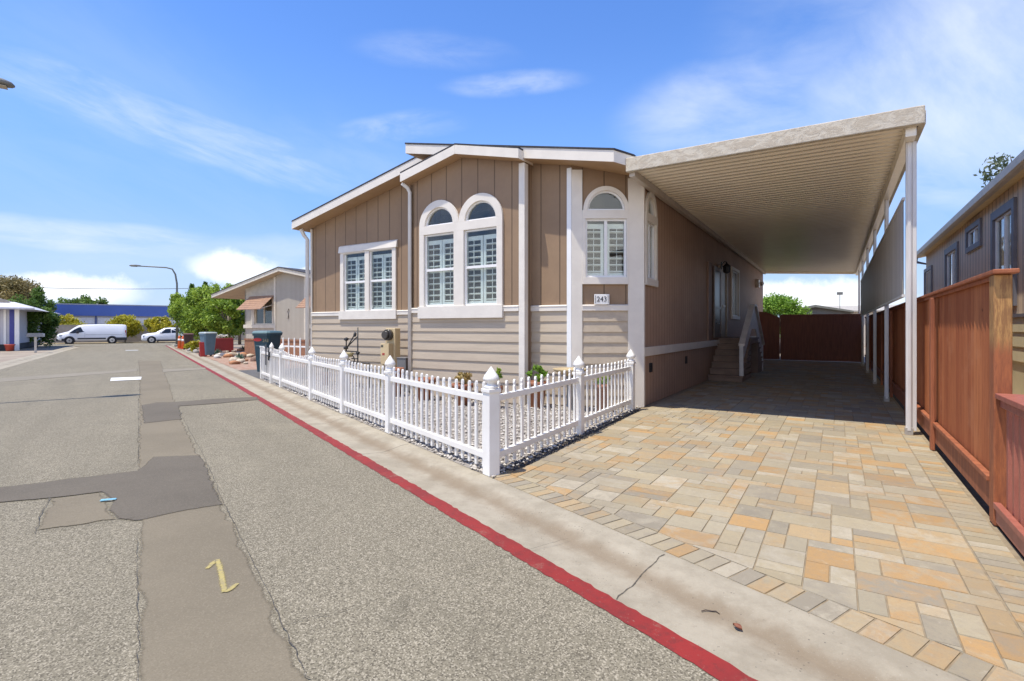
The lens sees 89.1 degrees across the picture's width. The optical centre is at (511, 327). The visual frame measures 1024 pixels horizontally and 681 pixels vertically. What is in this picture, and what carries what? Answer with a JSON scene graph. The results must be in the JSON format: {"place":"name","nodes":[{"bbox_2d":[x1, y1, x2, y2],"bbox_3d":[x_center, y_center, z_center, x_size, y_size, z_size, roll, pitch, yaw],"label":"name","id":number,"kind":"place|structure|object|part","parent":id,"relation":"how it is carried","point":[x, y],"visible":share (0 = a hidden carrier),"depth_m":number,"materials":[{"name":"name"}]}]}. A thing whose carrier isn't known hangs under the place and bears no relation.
{"place":"outdoors","nodes":[
{"label":"outdoors","id":0,"kind":"place"},
{"bbox_2d":[0,347,64,361],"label":"yard earth","id":1,"kind":"structure","parent":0,"point":[5,355],"depth_m":34.15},
{"bbox_2d":[0,78,14,89],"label":"street lamp","id":2,"kind":"object","parent":1,"relation":"on","point":[5,84],"visible":1,"depth_m":10.74,"materials":[{"name":"metal"}]},
{"bbox_2d":[4,344,14,350],"bbox_3d":[-35.256,1.418,36.484,0.600,0.480,0.600,0,0,0],"label":"red pot","id":3,"kind":"object","parent":1,"relation":"on","point":[9,347],"visible":0.95,"depth_m":36.32,"materials":[{"name":"ceramic"}]},
{"bbox_2d":[0,298,58,350],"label":"white house","id":4,"kind":"structure","parent":1,"relation":"on","point":[13,323],"depth_m":37.39,"materials":[{"name":"white paint"}]},
{"bbox_2d":[8,286,61,347],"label":"broadleaf tree","id":5,"kind":"object","parent":1,"relation":"on","point":[48,321],"visible":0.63,"depth_m":44.21,"materials":[{"name":"green plant"}]},
{"bbox_2d":[26,333,44,352],"bbox_3d":[-30.919,1.007,33.741,0.850,1.260,0.280,0,0,-36],"label":"mailbox","id":6,"kind":"object","parent":1,"relation":"on","point":[35,335],"visible":1,"depth_m":33.69,"materials":[{"name":"grey metal"}]},
{"bbox_2d":[63,288,188,288],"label":"power line","id":7,"kind":"object","parent":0,"point":[90,288],"visible":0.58,"depth_m":73.52,"materials":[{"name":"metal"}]},
{"bbox_2d":[33,341,244,346],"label":"cross street","id":8,"kind":"structure","parent":0,"point":[113,344],"depth_m":54.23,"materials":[{"name":"grey asphalt"}]},
{"bbox_2d":[56,324,126,343],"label":"parked van","id":9,"kind":"object","parent":8,"relation":"on","point":[111,333],"visible":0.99,"depth_m":57.24,"materials":[{"name":"white metal"}]},
{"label":"front window","id":10,"kind":"part","parent":9,"relation":"part of","materials":[{"name":"black glass"}]},
{"bbox_2d":[143,316,172,341],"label":"yellow shrub","id":11,"kind":"object","parent":8,"relation":"on","point":[153,325],"visible":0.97,"depth_m":60.90,"materials":[{"name":"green plant"}]},
{"bbox_2d":[141,328,182,342],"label":"parked car","id":12,"kind":"object","parent":8,"relation":"on","point":[166,334],"visible":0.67,"depth_m":59.54,"materials":[{"name":"white metal"}]},
{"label":"side window","id":13,"kind":"part","parent":12,"relation":"part of","materials":[{"name":"black glass"}]},
{"bbox_2d":[43,340,244,343],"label":"verge","id":14,"kind":"structure","parent":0,"point":[125,342],"depth_m":61.19,"materials":[{"name":"grey concrete"}]},
{"bbox_2d":[105,314,144,341],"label":"yellow shrub","id":15,"kind":"object","parent":14,"relation":"on","point":[133,325],"visible":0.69,"depth_m":61.00,"materials":[{"name":"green plant"}]},
{"bbox_2d":[42,325,244,342],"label":"masonry wall","id":16,"kind":"structure","parent":14,"relation":"on","point":[67,328],"depth_m":63.01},
{"bbox_2d":[178,283,194,340],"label":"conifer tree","id":17,"kind":"object","parent":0,"point":[189,289],"visible":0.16,"depth_m":50.83,"materials":[{"name":"green plant"}]},
{"bbox_2d":[238,310,244,344],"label":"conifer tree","id":18,"kind":"object","parent":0,"point":[239,340],"visible":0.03,"depth_m":50.87,"materials":[{"name":"green plant"}]},
{"bbox_2d":[186,344,297,370],"bbox_3d":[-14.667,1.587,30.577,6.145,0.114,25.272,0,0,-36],"label":"rock garden soil","id":19,"kind":"object","parent":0,"point":[251,365],"visible":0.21,"depth_m":22.28,"materials":[{"name":"brown soil"}]},
{"bbox_2d":[167,288,197,331],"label":"broadleaf tree","id":20,"kind":"object","parent":19,"relation":"on","point":[175,308],"visible":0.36,"depth_m":43.59,"materials":[{"name":"green plant"}]},
{"bbox_2d":[183,333,193,349],"bbox_3d":[-23.361,1.031,37.528,0.656,1.200,0.820,0,0,-36],"label":"wheeled bin","id":21,"kind":"object","parent":19,"relation":"on","point":[188,337],"visible":0.78,"depth_m":37.24,"materials":[{"name":"brown plastic"}]},
{"bbox_2d":[183,340,199,351],"bbox_3d":[-20.598,1.229,33.509,1.046,0.859,1.136,0,0,0],"label":"shrub","id":22,"kind":"object","parent":19,"relation":"on","point":[192,345],"visible":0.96,"depth_m":33.28,"materials":[{"name":"yellow plant"}]},
{"bbox_2d":[179,282,223,339],"bbox_3d":[-24.234,-0.981,40.931,3.710,5.300,3.676,0,0,0],"label":"broadleaf tree","id":23,"kind":"object","parent":19,"relation":"on","point":[192,315],"visible":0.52,"depth_m":39.97,"materials":[{"name":"green plant"}]},
{"bbox_2d":[199,342,206,356],"bbox_3d":[-16.742,1.190,28.200,0.400,0.780,0.400,0,0,-36],"label":"red box","id":24,"kind":"object","parent":19,"relation":"on","point":[201,349],"visible":0.82,"depth_m":28.03,"materials":[{"name":"plastic"}]},
{"bbox_2d":[201,283,244,337],"bbox_3d":[-18.760,-0.655,34.007,3.006,4.590,2.810,0,0,0],"label":"broadleaf tree","id":25,"kind":"object","parent":19,"relation":"on","point":[231,323],"visible":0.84,"depth_m":33.35,"materials":[{"name":"green plant"}]},
{"bbox_2d":[215,334,233,351],"bbox_3d":[-17.430,0.987,31.000,1.400,1.210,0.500,0,0,-36],"label":"flower planter","id":26,"kind":"object","parent":19,"relation":"on","point":[224,344],"visible":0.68,"depth_m":30.96,"materials":[{"name":"red brick"}]},
{"bbox_2d":[223,354,232,357],"bbox_3d":[-14.917,1.521,27.283,0.442,0.304,0.401,0,0,0],"label":"garden rock","id":27,"kind":"object","parent":19,"relation":"on","point":[227,355],"visible":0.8,"depth_m":27.19,"materials":[{"name":"stone"}]},
{"bbox_2d":[229,357,239,361],"bbox_3d":[-12.386,1.495,23.217,0.438,0.346,0.429,0,0,0],"label":"garden rock","id":28,"kind":"object","parent":19,"relation":"on","point":[233,358],"visible":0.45,"depth_m":23.09,"materials":[{"name":"stone"}]},
{"bbox_2d":[229,360,240,363],"bbox_3d":[-11.644,1.492,21.845,0.439,0.213,0.437,0,0,42],"label":"garden rock","id":29,"kind":"object","parent":19,"relation":"on","point":[234,362],"visible":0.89,"depth_m":21.69,"materials":[{"name":"stone"}]},
{"bbox_2d":[236,353,246,358],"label":"succulent","id":30,"kind":"object","parent":19,"relation":"on","point":[241,356],"visible":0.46,"depth_m":24.30,"materials":[{"name":"teal plant"}]},
{"bbox_2d":[210,267,304,356],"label":"awning house","id":31,"kind":"structure","parent":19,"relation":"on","point":[274,298],"depth_m":26.29,"materials":[{"name":"beige"}]},
{"bbox_2d":[243,297,273,327],"bbox_3d":[-13.123,-0.793,27.372,2.750,1.670,0.490,0,0,32],"label":"window","id":32,"kind":"structure","parent":31,"relation":"in","point":[267,313],"depth_m":27.44,"materials":[{"name":"beige paint"}]},
{"bbox_2d":[282,338,304,357],"bbox_3d":[-8.833,0.947,20.605,3.800,1.070,0.061,0,0,32],"label":"picket fence","id":33,"kind":"object","parent":19,"relation":"on","point":[294,346],"visible":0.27,"depth_m":20.38,"materials":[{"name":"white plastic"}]},
{"bbox_2d":[240,368,297,389],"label":"side driveway","id":34,"kind":"structure","parent":0,"point":[255,373],"depth_m":17.16,"materials":[{"name":"concrete"}]},
{"bbox_2d":[252,331,282,372],"bbox_3d":[-7.993,0.811,17.034,0.677,1.410,0.845,0,0,12],"label":"wheeled bin","id":35,"kind":"object","parent":34,"relation":"on","point":[264,338],"visible":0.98,"depth_m":16.71,"materials":[{"name":"teal plastic"}]},
{"bbox_2d":[0,345,751,680],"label":"road","id":36,"kind":"structure","parent":0,"point":[330,535],"depth_m":3.36,"materials":[{"name":"grey asphalt"}]},
{"bbox_2d":[0,369,137,381],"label":"road patch","id":37,"kind":"object","parent":36,"relation":"on","point":[45,376],"visible":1,"depth_m":16.90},
{"bbox_2d":[39,493,114,528],"bbox_3d":[-3.653,1.534,4.407,0.503,0.001,0.979,0,0,-37],"label":"road patch","id":38,"kind":"object","parent":36,"relation":"on","point":[76,510],"visible":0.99,"depth_m":4.33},
{"bbox_2d":[0,455,221,519],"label":"road patch","id":39,"kind":"object","parent":36,"relation":"on","point":[157,486],"visible":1,"depth_m":4.94,"materials":[{"name":"grey asphalt"}]},
{"bbox_2d":[100,498,116,500],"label":"blue litter","id":40,"kind":"object","parent":39,"relation":"on","point":[108,499],"visible":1,"depth_m":4.58,"materials":[{"name":"plastic"}]},
{"bbox_2d":[110,377,140,380],"bbox_3d":[-11.663,1.548,15.693,0.771,0.005,1.203,0,0,-35],"label":"road marking","id":41,"kind":"object","parent":36,"relation":"on","point":[126,378],"visible":1,"depth_m":15.73,"materials":[{"name":"white paint"}]},
{"bbox_2d":[162,368,204,371],"bbox_3d":[-12.078,1.566,19.209,1.468,0.007,1.585,0,0,-35],"label":"road patch","id":42,"kind":"object","parent":36,"relation":"on","point":[169,370],"visible":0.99,"depth_m":19.32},
{"bbox_2d":[142,397,259,422],"bbox_3d":[-5.861,1.532,9.925,2.109,0.001,2.736,0,0,-33],"label":"road patch","id":43,"kind":"object","parent":36,"relation":"on","point":[159,411],"visible":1,"depth_m":9.94,"materials":[{"name":"grey asphalt"}]},
{"bbox_2d":[138,361,306,680],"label":"road patch","id":44,"kind":"object","parent":36,"relation":"on","point":[196,624],"visible":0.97,"depth_m":2.96,"materials":[{"name":"grey asphalt"}]},
{"bbox_2d":[205,559,238,592],"bbox_3d":[-1.802,1.531,3.218,0.121,0.001,0.538,0,0,-42],"label":"yellow marking","id":45,"kind":"object","parent":44,"relation":"on","point":[222,580],"visible":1,"depth_m":3.19,"materials":[{"name":"paint"}]},
{"bbox_2d":[165,345,757,680],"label":"red line","id":46,"kind":"object","parent":36,"relation":"on","point":[715,666],"visible":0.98,"depth_m":3.19,"materials":[{"name":"paint"}]},
{"bbox_2d":[260,378,640,477],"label":"garden ground","id":47,"kind":"structure","parent":0,"point":[466,464],"depth_m":8.28,"materials":[{"name":"white gravel"}]},
{"bbox_2d":[325,362,327,385],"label":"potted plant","id":48,"kind":"object","parent":47,"relation":"on","point":[325,375],"visible":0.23,"depth_m":13.36,"materials":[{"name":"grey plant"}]},
{"bbox_2d":[343,327,369,387],"bbox_3d":[-3.859,0.751,12.908,0.954,1.502,0.320,0,0,32],"label":"plant stand","id":49,"kind":"object","parent":47,"relation":"on","point":[349,353],"visible":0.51,"depth_m":12.95,"materials":[{"name":"metal"}]},
{"bbox_2d":[260,342,500,476],"bbox_3d":[-3.758,0.949,10.203,0.198,1.103,12.256,0,0,-36],"label":"picket fence","id":50,"kind":"object","parent":47,"relation":"on","point":[311,376],"visible":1,"depth_m":7.21,"materials":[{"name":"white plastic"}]},
{"bbox_2d":[380,328,399,387],"bbox_3d":[-2.947,0.750,12.456,0.399,1.460,0.360,0,0,32],"label":"utility pedestal","id":51,"kind":"object","parent":47,"relation":"on","point":[391,345],"visible":0.64,"depth_m":12.36,"materials":[{"name":"paint"}]},
{"bbox_2d":[395,367,403,396],"bbox_3d":[-2.548,1.190,11.322,0.400,0.620,0.400,0,0,0],"label":"potted plant","id":52,"kind":"object","parent":47,"relation":"on","point":[400,368],"visible":0.28,"depth_m":11.20,"materials":[{"name":"ceramic"}]},
{"bbox_2d":[396,357,409,391],"bbox_3d":[-2.484,1.095,11.990,0.300,0.810,0.220,0,0,32],"label":"grey cabinet","id":53,"kind":"object","parent":47,"relation":"on","point":[402,361],"visible":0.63,"depth_m":11.87,"materials":[{"name":"metal"}]},
{"bbox_2d":[418,377,435,400],"bbox_3d":[-1.779,1.270,10.665,0.440,0.460,0.440,0,0,0],"label":"potted plant","id":54,"kind":"object","parent":47,"relation":"on","point":[429,391],"visible":0.36,"depth_m":10.54,"materials":[{"name":"ceramic"}]},
{"bbox_2d":[452,371,472,405],"bbox_3d":[-0.945,1.169,10.011,0.430,0.663,0.412,0,0,-34],"label":"potted plant","id":55,"kind":"object","parent":47,"relation":"on","point":[466,376],"visible":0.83,"depth_m":9.90,"materials":[{"name":"beige plant"}]},
{"bbox_2d":[495,367,502,392],"bbox_3d":[-0.305,1.111,9.625,0.278,0.778,0.275,0,0,34],"label":"potted plant","id":56,"kind":"object","parent":47,"relation":"on","point":[498,371],"visible":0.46,"depth_m":9.60,"materials":[{"name":"green plant"}]},
{"bbox_2d":[526,362,547,408],"bbox_3d":[0.476,1.073,9.681,0.403,0.853,0.379,0,0,-40],"label":"potted plant","id":57,"kind":"object","parent":47,"relation":"on","point":[540,370],"visible":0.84,"depth_m":9.59,"materials":[{"name":"green plant"}]},
{"bbox_2d":[497,350,635,465],"bbox_3d":[1.002,0.949,7.407,0.153,1.103,4.728,0,0,30],"label":"picket fence","id":58,"kind":"object","parent":47,"relation":"on","point":[578,379],"visible":0.97,"depth_m":6.97,"materials":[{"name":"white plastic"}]},
{"bbox_2d":[553,367,585,411],"bbox_3d":[1.035,1.120,9.318,0.620,0.760,0.620,0,0,0],"label":"bird bath","id":59,"kind":"object","parent":47,"relation":"on","point":[561,369],"visible":0.41,"depth_m":9.28,"materials":[{"name":"beige stone"}]},
{"bbox_2d":[500,409,639,470],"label":"dark gravel","id":60,"kind":"structure","parent":47,"relation":"on","point":[601,428],"depth_m":6.77,"materials":[{"name":"grey gravel"}]},
{"bbox_2d":[593,376,610,410],"bbox_3d":[1.593,1.163,9.200,0.325,0.674,0.270,0,0,15],"label":"potted plant","id":61,"kind":"object","parent":47,"relation":"on","point":[601,392],"visible":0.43,"depth_m":9.12,"materials":[{"name":"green plant"}]},
{"bbox_2d":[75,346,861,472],"bbox_3d":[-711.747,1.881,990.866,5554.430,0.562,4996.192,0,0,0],"label":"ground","id":62,"kind":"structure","parent":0,"point":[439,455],"depth_m":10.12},
{"bbox_2d":[0,274,47,300],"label":"brown tree","id":63,"kind":"object","parent":62,"relation":"on","point":[9,288],"visible":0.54,"depth_m":61.39,"materials":[{"name":"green plant"}]},
{"bbox_2d":[0,346,77,368],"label":"curb","id":64,"kind":"structure","parent":62,"relation":"on","point":[9,363],"depth_m":27.60,"materials":[{"name":"concrete"}]},
{"bbox_2d":[56,297,79,303],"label":"distant tree","id":65,"kind":"object","parent":62,"relation":"on","point":[60,300],"visible":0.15,"depth_m":114.10,"materials":[{"name":"green plant"}]},
{"bbox_2d":[58,313,87,324],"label":"yellow shrub","id":66,"kind":"object","parent":62,"relation":"on","point":[68,319],"visible":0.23,"depth_m":61.96,"materials":[{"name":"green plant"}]},
{"bbox_2d":[73,293,108,303],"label":"distant tree","id":67,"kind":"object","parent":62,"relation":"on","point":[85,299],"visible":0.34,"depth_m":114.75,"materials":[{"name":"green plant"}]},
{"bbox_2d":[43,303,175,324],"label":"blue building","id":68,"kind":"structure","parent":62,"relation":"on","point":[95,313],"depth_m":75.42,"materials":[{"name":"blue metal"}]},
{"bbox_2d":[74,317,93,323],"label":"window","id":69,"kind":"structure","parent":68,"relation":"in","point":[87,320],"depth_m":74.39,"materials":[{"name":"white"}]},
{"bbox_2d":[98,318,115,323],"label":"window","id":70,"kind":"structure","parent":68,"relation":"in","point":[100,320],"depth_m":75.50,"materials":[{"name":"white"}]},
{"bbox_2d":[135,318,152,323],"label":"window","id":71,"kind":"structure","parent":68,"relation":"in","point":[141,320],"depth_m":78.13,"materials":[{"name":"white"}]},
{"bbox_2d":[167,345,966,680],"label":"curb","id":72,"kind":"structure","parent":62,"relation":"on","point":[773,639],"depth_m":3.18,"materials":[{"name":"concrete"}]},
{"bbox_2d":[129,265,177,345],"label":"street lamp","id":73,"kind":"object","parent":72,"relation":"on","point":[176,344],"visible":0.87,"depth_m":45.75,"materials":[{"name":"metal"}]},
{"bbox_2d":[177,336,180,347],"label":"traffic cone","id":74,"kind":"object","parent":72,"relation":"on","point":[179,342],"visible":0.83,"depth_m":40.82,"materials":[{"name":"orange plastic"}]},
{"bbox_2d":[181,336,183,348],"bbox_3d":[-24.849,1.141,39.301,0.440,1.000,0.440,0,0,0],"label":"traffic cone","id":75,"kind":"object","parent":72,"relation":"on","point":[182,342],"visible":0.45,"depth_m":39.20,"materials":[{"name":"orange plastic"}]},
{"bbox_2d":[199,332,216,355],"bbox_3d":[-16.637,0.915,28.422,0.871,1.330,0.699,0,0,37],"label":"wheeled bin","id":76,"kind":"object","parent":72,"relation":"on","point":[208,339],"visible":0.87,"depth_m":28.18,"materials":[{"name":"blue plastic"}]},
{"bbox_2d":[3,383,664,680],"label":"pavement cracks","id":77,"kind":"object","parent":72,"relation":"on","point":[262,580],"visible":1,"depth_m":3.21,"materials":[{"name":"grey asphalt"}]},
{"bbox_2d":[733,623,741,629],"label":"dry leaf","id":78,"kind":"object","parent":72,"relation":"on","point":[738,626],"visible":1,"depth_m":2.67,"materials":[{"name":"orange plant"}]},
{"bbox_2d":[827,305,895,345],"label":"tan building","id":79,"kind":"structure","parent":62,"relation":"on","point":[854,309],"depth_m":42.06,"materials":[{"name":"beige paint"}]},
{"bbox_2d":[974,153,1013,187],"bbox_3d":[26.237,-3.869,27.094,3.266,10.781,2.806,0,0,0],"label":"broadleaf tree","id":80,"kind":"object","parent":62,"relation":"on","point":[997,163],"visible":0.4,"depth_m":27.60,"materials":[{"name":"green plant"}]},
{"bbox_2d":[0,0,1023,316],"label":"sky","id":81,"kind":"structure","parent":0,"point":[188,137],"materials":[{"name":"blue"}]},
{"bbox_2d":[291,142,763,406],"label":"house","id":82,"kind":"structure","parent":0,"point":[478,261],"depth_m":10.81,"materials":[{"name":"beige wood"}]},
{"bbox_2d":[338,239,397,319],"bbox_3d":[-3.743,-1.204,13.571,2.150,1.988,0.195,0,0,32],"label":"window","id":83,"kind":"structure","parent":82,"relation":"in","point":[384,311],"depth_m":13.51,"materials":[{"name":"paint"}]},
{"bbox_2d":[418,193,503,318],"bbox_3d":[-1.072,-1.450,10.832,2.200,2.519,0.205,0,0,32],"label":"window","id":84,"kind":"structure","parent":82,"relation":"in","point":[477,308],"depth_m":10.76,"materials":[{"name":"paint"}]},
{"bbox_2d":[582,186,628,283],"bbox_3d":[1.758,-1.731,9.823,0.875,1.841,0.180,0,0,0],"label":"window","id":85,"kind":"structure","parent":82,"relation":"in","point":[588,215],"depth_m":9.79,"materials":[{"name":"paint"}]},
{"bbox_2d":[645,192,657,286],"bbox_3d":[2.704,-1.732,10.191,0.115,1.845,0.750,0,0,32],"label":"window","id":86,"kind":"structure","parent":82,"relation":"in","point":[652,218],"depth_m":10.27,"materials":[{"name":"paint"}]},
{"bbox_2d":[713,265,720,337],"bbox_3d":[6.172,-0.750,15.524,0.117,2.100,1.030,0,0,32],"label":"storm door","id":87,"kind":"structure","parent":82,"relation":"in","point":[716,270],"depth_m":15.41,"materials":[{"name":"glass"}]},
{"bbox_2d":[718,265,727,336],"bbox_3d":[6.724,-0.810,16.542,0.097,2.220,1.220,0,0,32],"label":"door","id":88,"kind":"structure","parent":82,"relation":"in","point":[724,277],"depth_m":16.80,"materials":[{"name":"paint"}]},
{"bbox_2d":[731,266,739,319],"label":"window","id":89,"kind":"structure","parent":82,"relation":"in","point":[733,270],"depth_m":18.61,"materials":[{"name":"paint"}]},
{"bbox_2d":[759,312,779,358],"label":"side gate","id":90,"kind":"structure","parent":82,"relation":"attached to","point":[770,324],"depth_m":24.01,"materials":[{"name":"brown wood"}]},
{"bbox_2d":[481,360,1023,680],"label":"paver driveway","id":91,"kind":"structure","parent":0,"point":[933,544],"depth_m":4.40,"materials":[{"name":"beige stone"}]},
{"bbox_2d":[708,304,764,381],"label":"stairs","id":92,"kind":"structure","parent":91,"relation":"on","point":[738,359],"depth_m":15.27,"materials":[{"name":"paint"}]},
{"bbox_2d":[626,105,925,434],"bbox_3d":[9.710,-0.720,17.517,4.120,4.440,22.600,0,0,32],"label":"carport","id":93,"kind":"object","parent":91,"relation":"on","point":[814,199],"visible":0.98,"depth_m":9.82,"materials":[{"name":"metal"}]},
{"bbox_2d":[780,314,861,361],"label":"driveway gate","id":94,"kind":"structure","parent":91,"relation":"on","point":[822,337],"depth_m":22.90,"materials":[{"name":"brown wood"}]},
{"bbox_2d":[864,268,1019,525],"bbox_3d":[9.339,0.532,12.953,0.170,1.935,21.468,0,0,32],"label":"wooden fence","id":95,"kind":"object","parent":91,"relation":"on","point":[964,351],"visible":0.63,"depth_m":4.99,"materials":[{"name":"red wood"}]},
{"bbox_2d":[993,393,1023,555],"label":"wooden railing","id":96,"kind":"object","parent":95,"relation":"attached to","point":[1010,519],"visible":1,"depth_m":3.64,"materials":[{"name":"paint"}]},
{"bbox_2d":[763,346,864,362],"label":"back yard ground","id":97,"kind":"structure","parent":0,"point":[806,360],"depth_m":24.31,"materials":[{"name":"grey concrete"}]},
{"bbox_2d":[763,292,812,316],"bbox_3d":[15.541,-0.271,29.989,3.316,3.596,2.762,0,0,41],"label":"green bush","id":98,"kind":"object","parent":97,"relation":"on","point":[775,304],"visible":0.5,"depth_m":29.36,"materials":[{"name":"green plant"}]},
{"bbox_2d":[837,292,842,307],"bbox_3d":[22.703,-0.475,36.000,0.360,3.950,0.060,0,0,32],"label":"wind vane","id":99,"kind":"object","parent":97,"relation":"on","point":[839,293],"visible":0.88,"depth_m":36.00,"materials":[{"name":"metal"}]},
{"bbox_2d":[782,305,853,313],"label":"shed","id":100,"kind":"structure","parent":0,"point":[818,309],"depth_m":30.65,"materials":[{"name":"grey"}]},
{"bbox_2d":[917,150,1023,394],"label":"neighbour house","id":101,"kind":"structure","parent":0,"point":[965,242],"depth_m":10.60,"materials":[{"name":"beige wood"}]},
{"bbox_2d":[924,265,932,294],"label":"window","id":102,"kind":"structure","parent":101,"relation":"in","point":[929,269],"depth_m":17.61,"materials":[{"name":"grey wood"}]},
{"bbox_2d":[944,241,958,287],"bbox_3d":[12.330,-1.410,14.554,0.105,1.740,1.903,0,0,32],"label":"window","id":103,"kind":"structure","parent":101,"relation":"in","point":[953,250],"depth_m":14.53,"materials":[{"name":"grey wood"}]},
{"bbox_2d":[965,217,981,253],"bbox_3d":[10.854,-2.130,12.192,0.105,0.620,1.573,0,0,32],"label":"window","id":104,"kind":"structure","parent":101,"relation":"in","point":[976,227],"depth_m":12.16,"materials":[{"name":"grey wood"}]},
{"bbox_2d":[990,197,1016,305],"bbox_3d":[9.534,-1.365,9.986,0.210,1.950,1.668,0,0,32],"label":"window","id":105,"kind":"structure","parent":101,"relation":"in","point":[1010,207],"depth_m":10.01,"materials":[{"name":"blue glass"}]},
{"label":"neighbour yard ground","id":106,"kind":"structure","parent":0,"visible":0},
{"bbox_2d":[871,368,1023,558],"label":"fence soil strip","id":107,"kind":"object","parent":106,"relation":"on","point":[972,491],"depth_m":5.28,"materials":[{"name":"black soil"}]}
]}

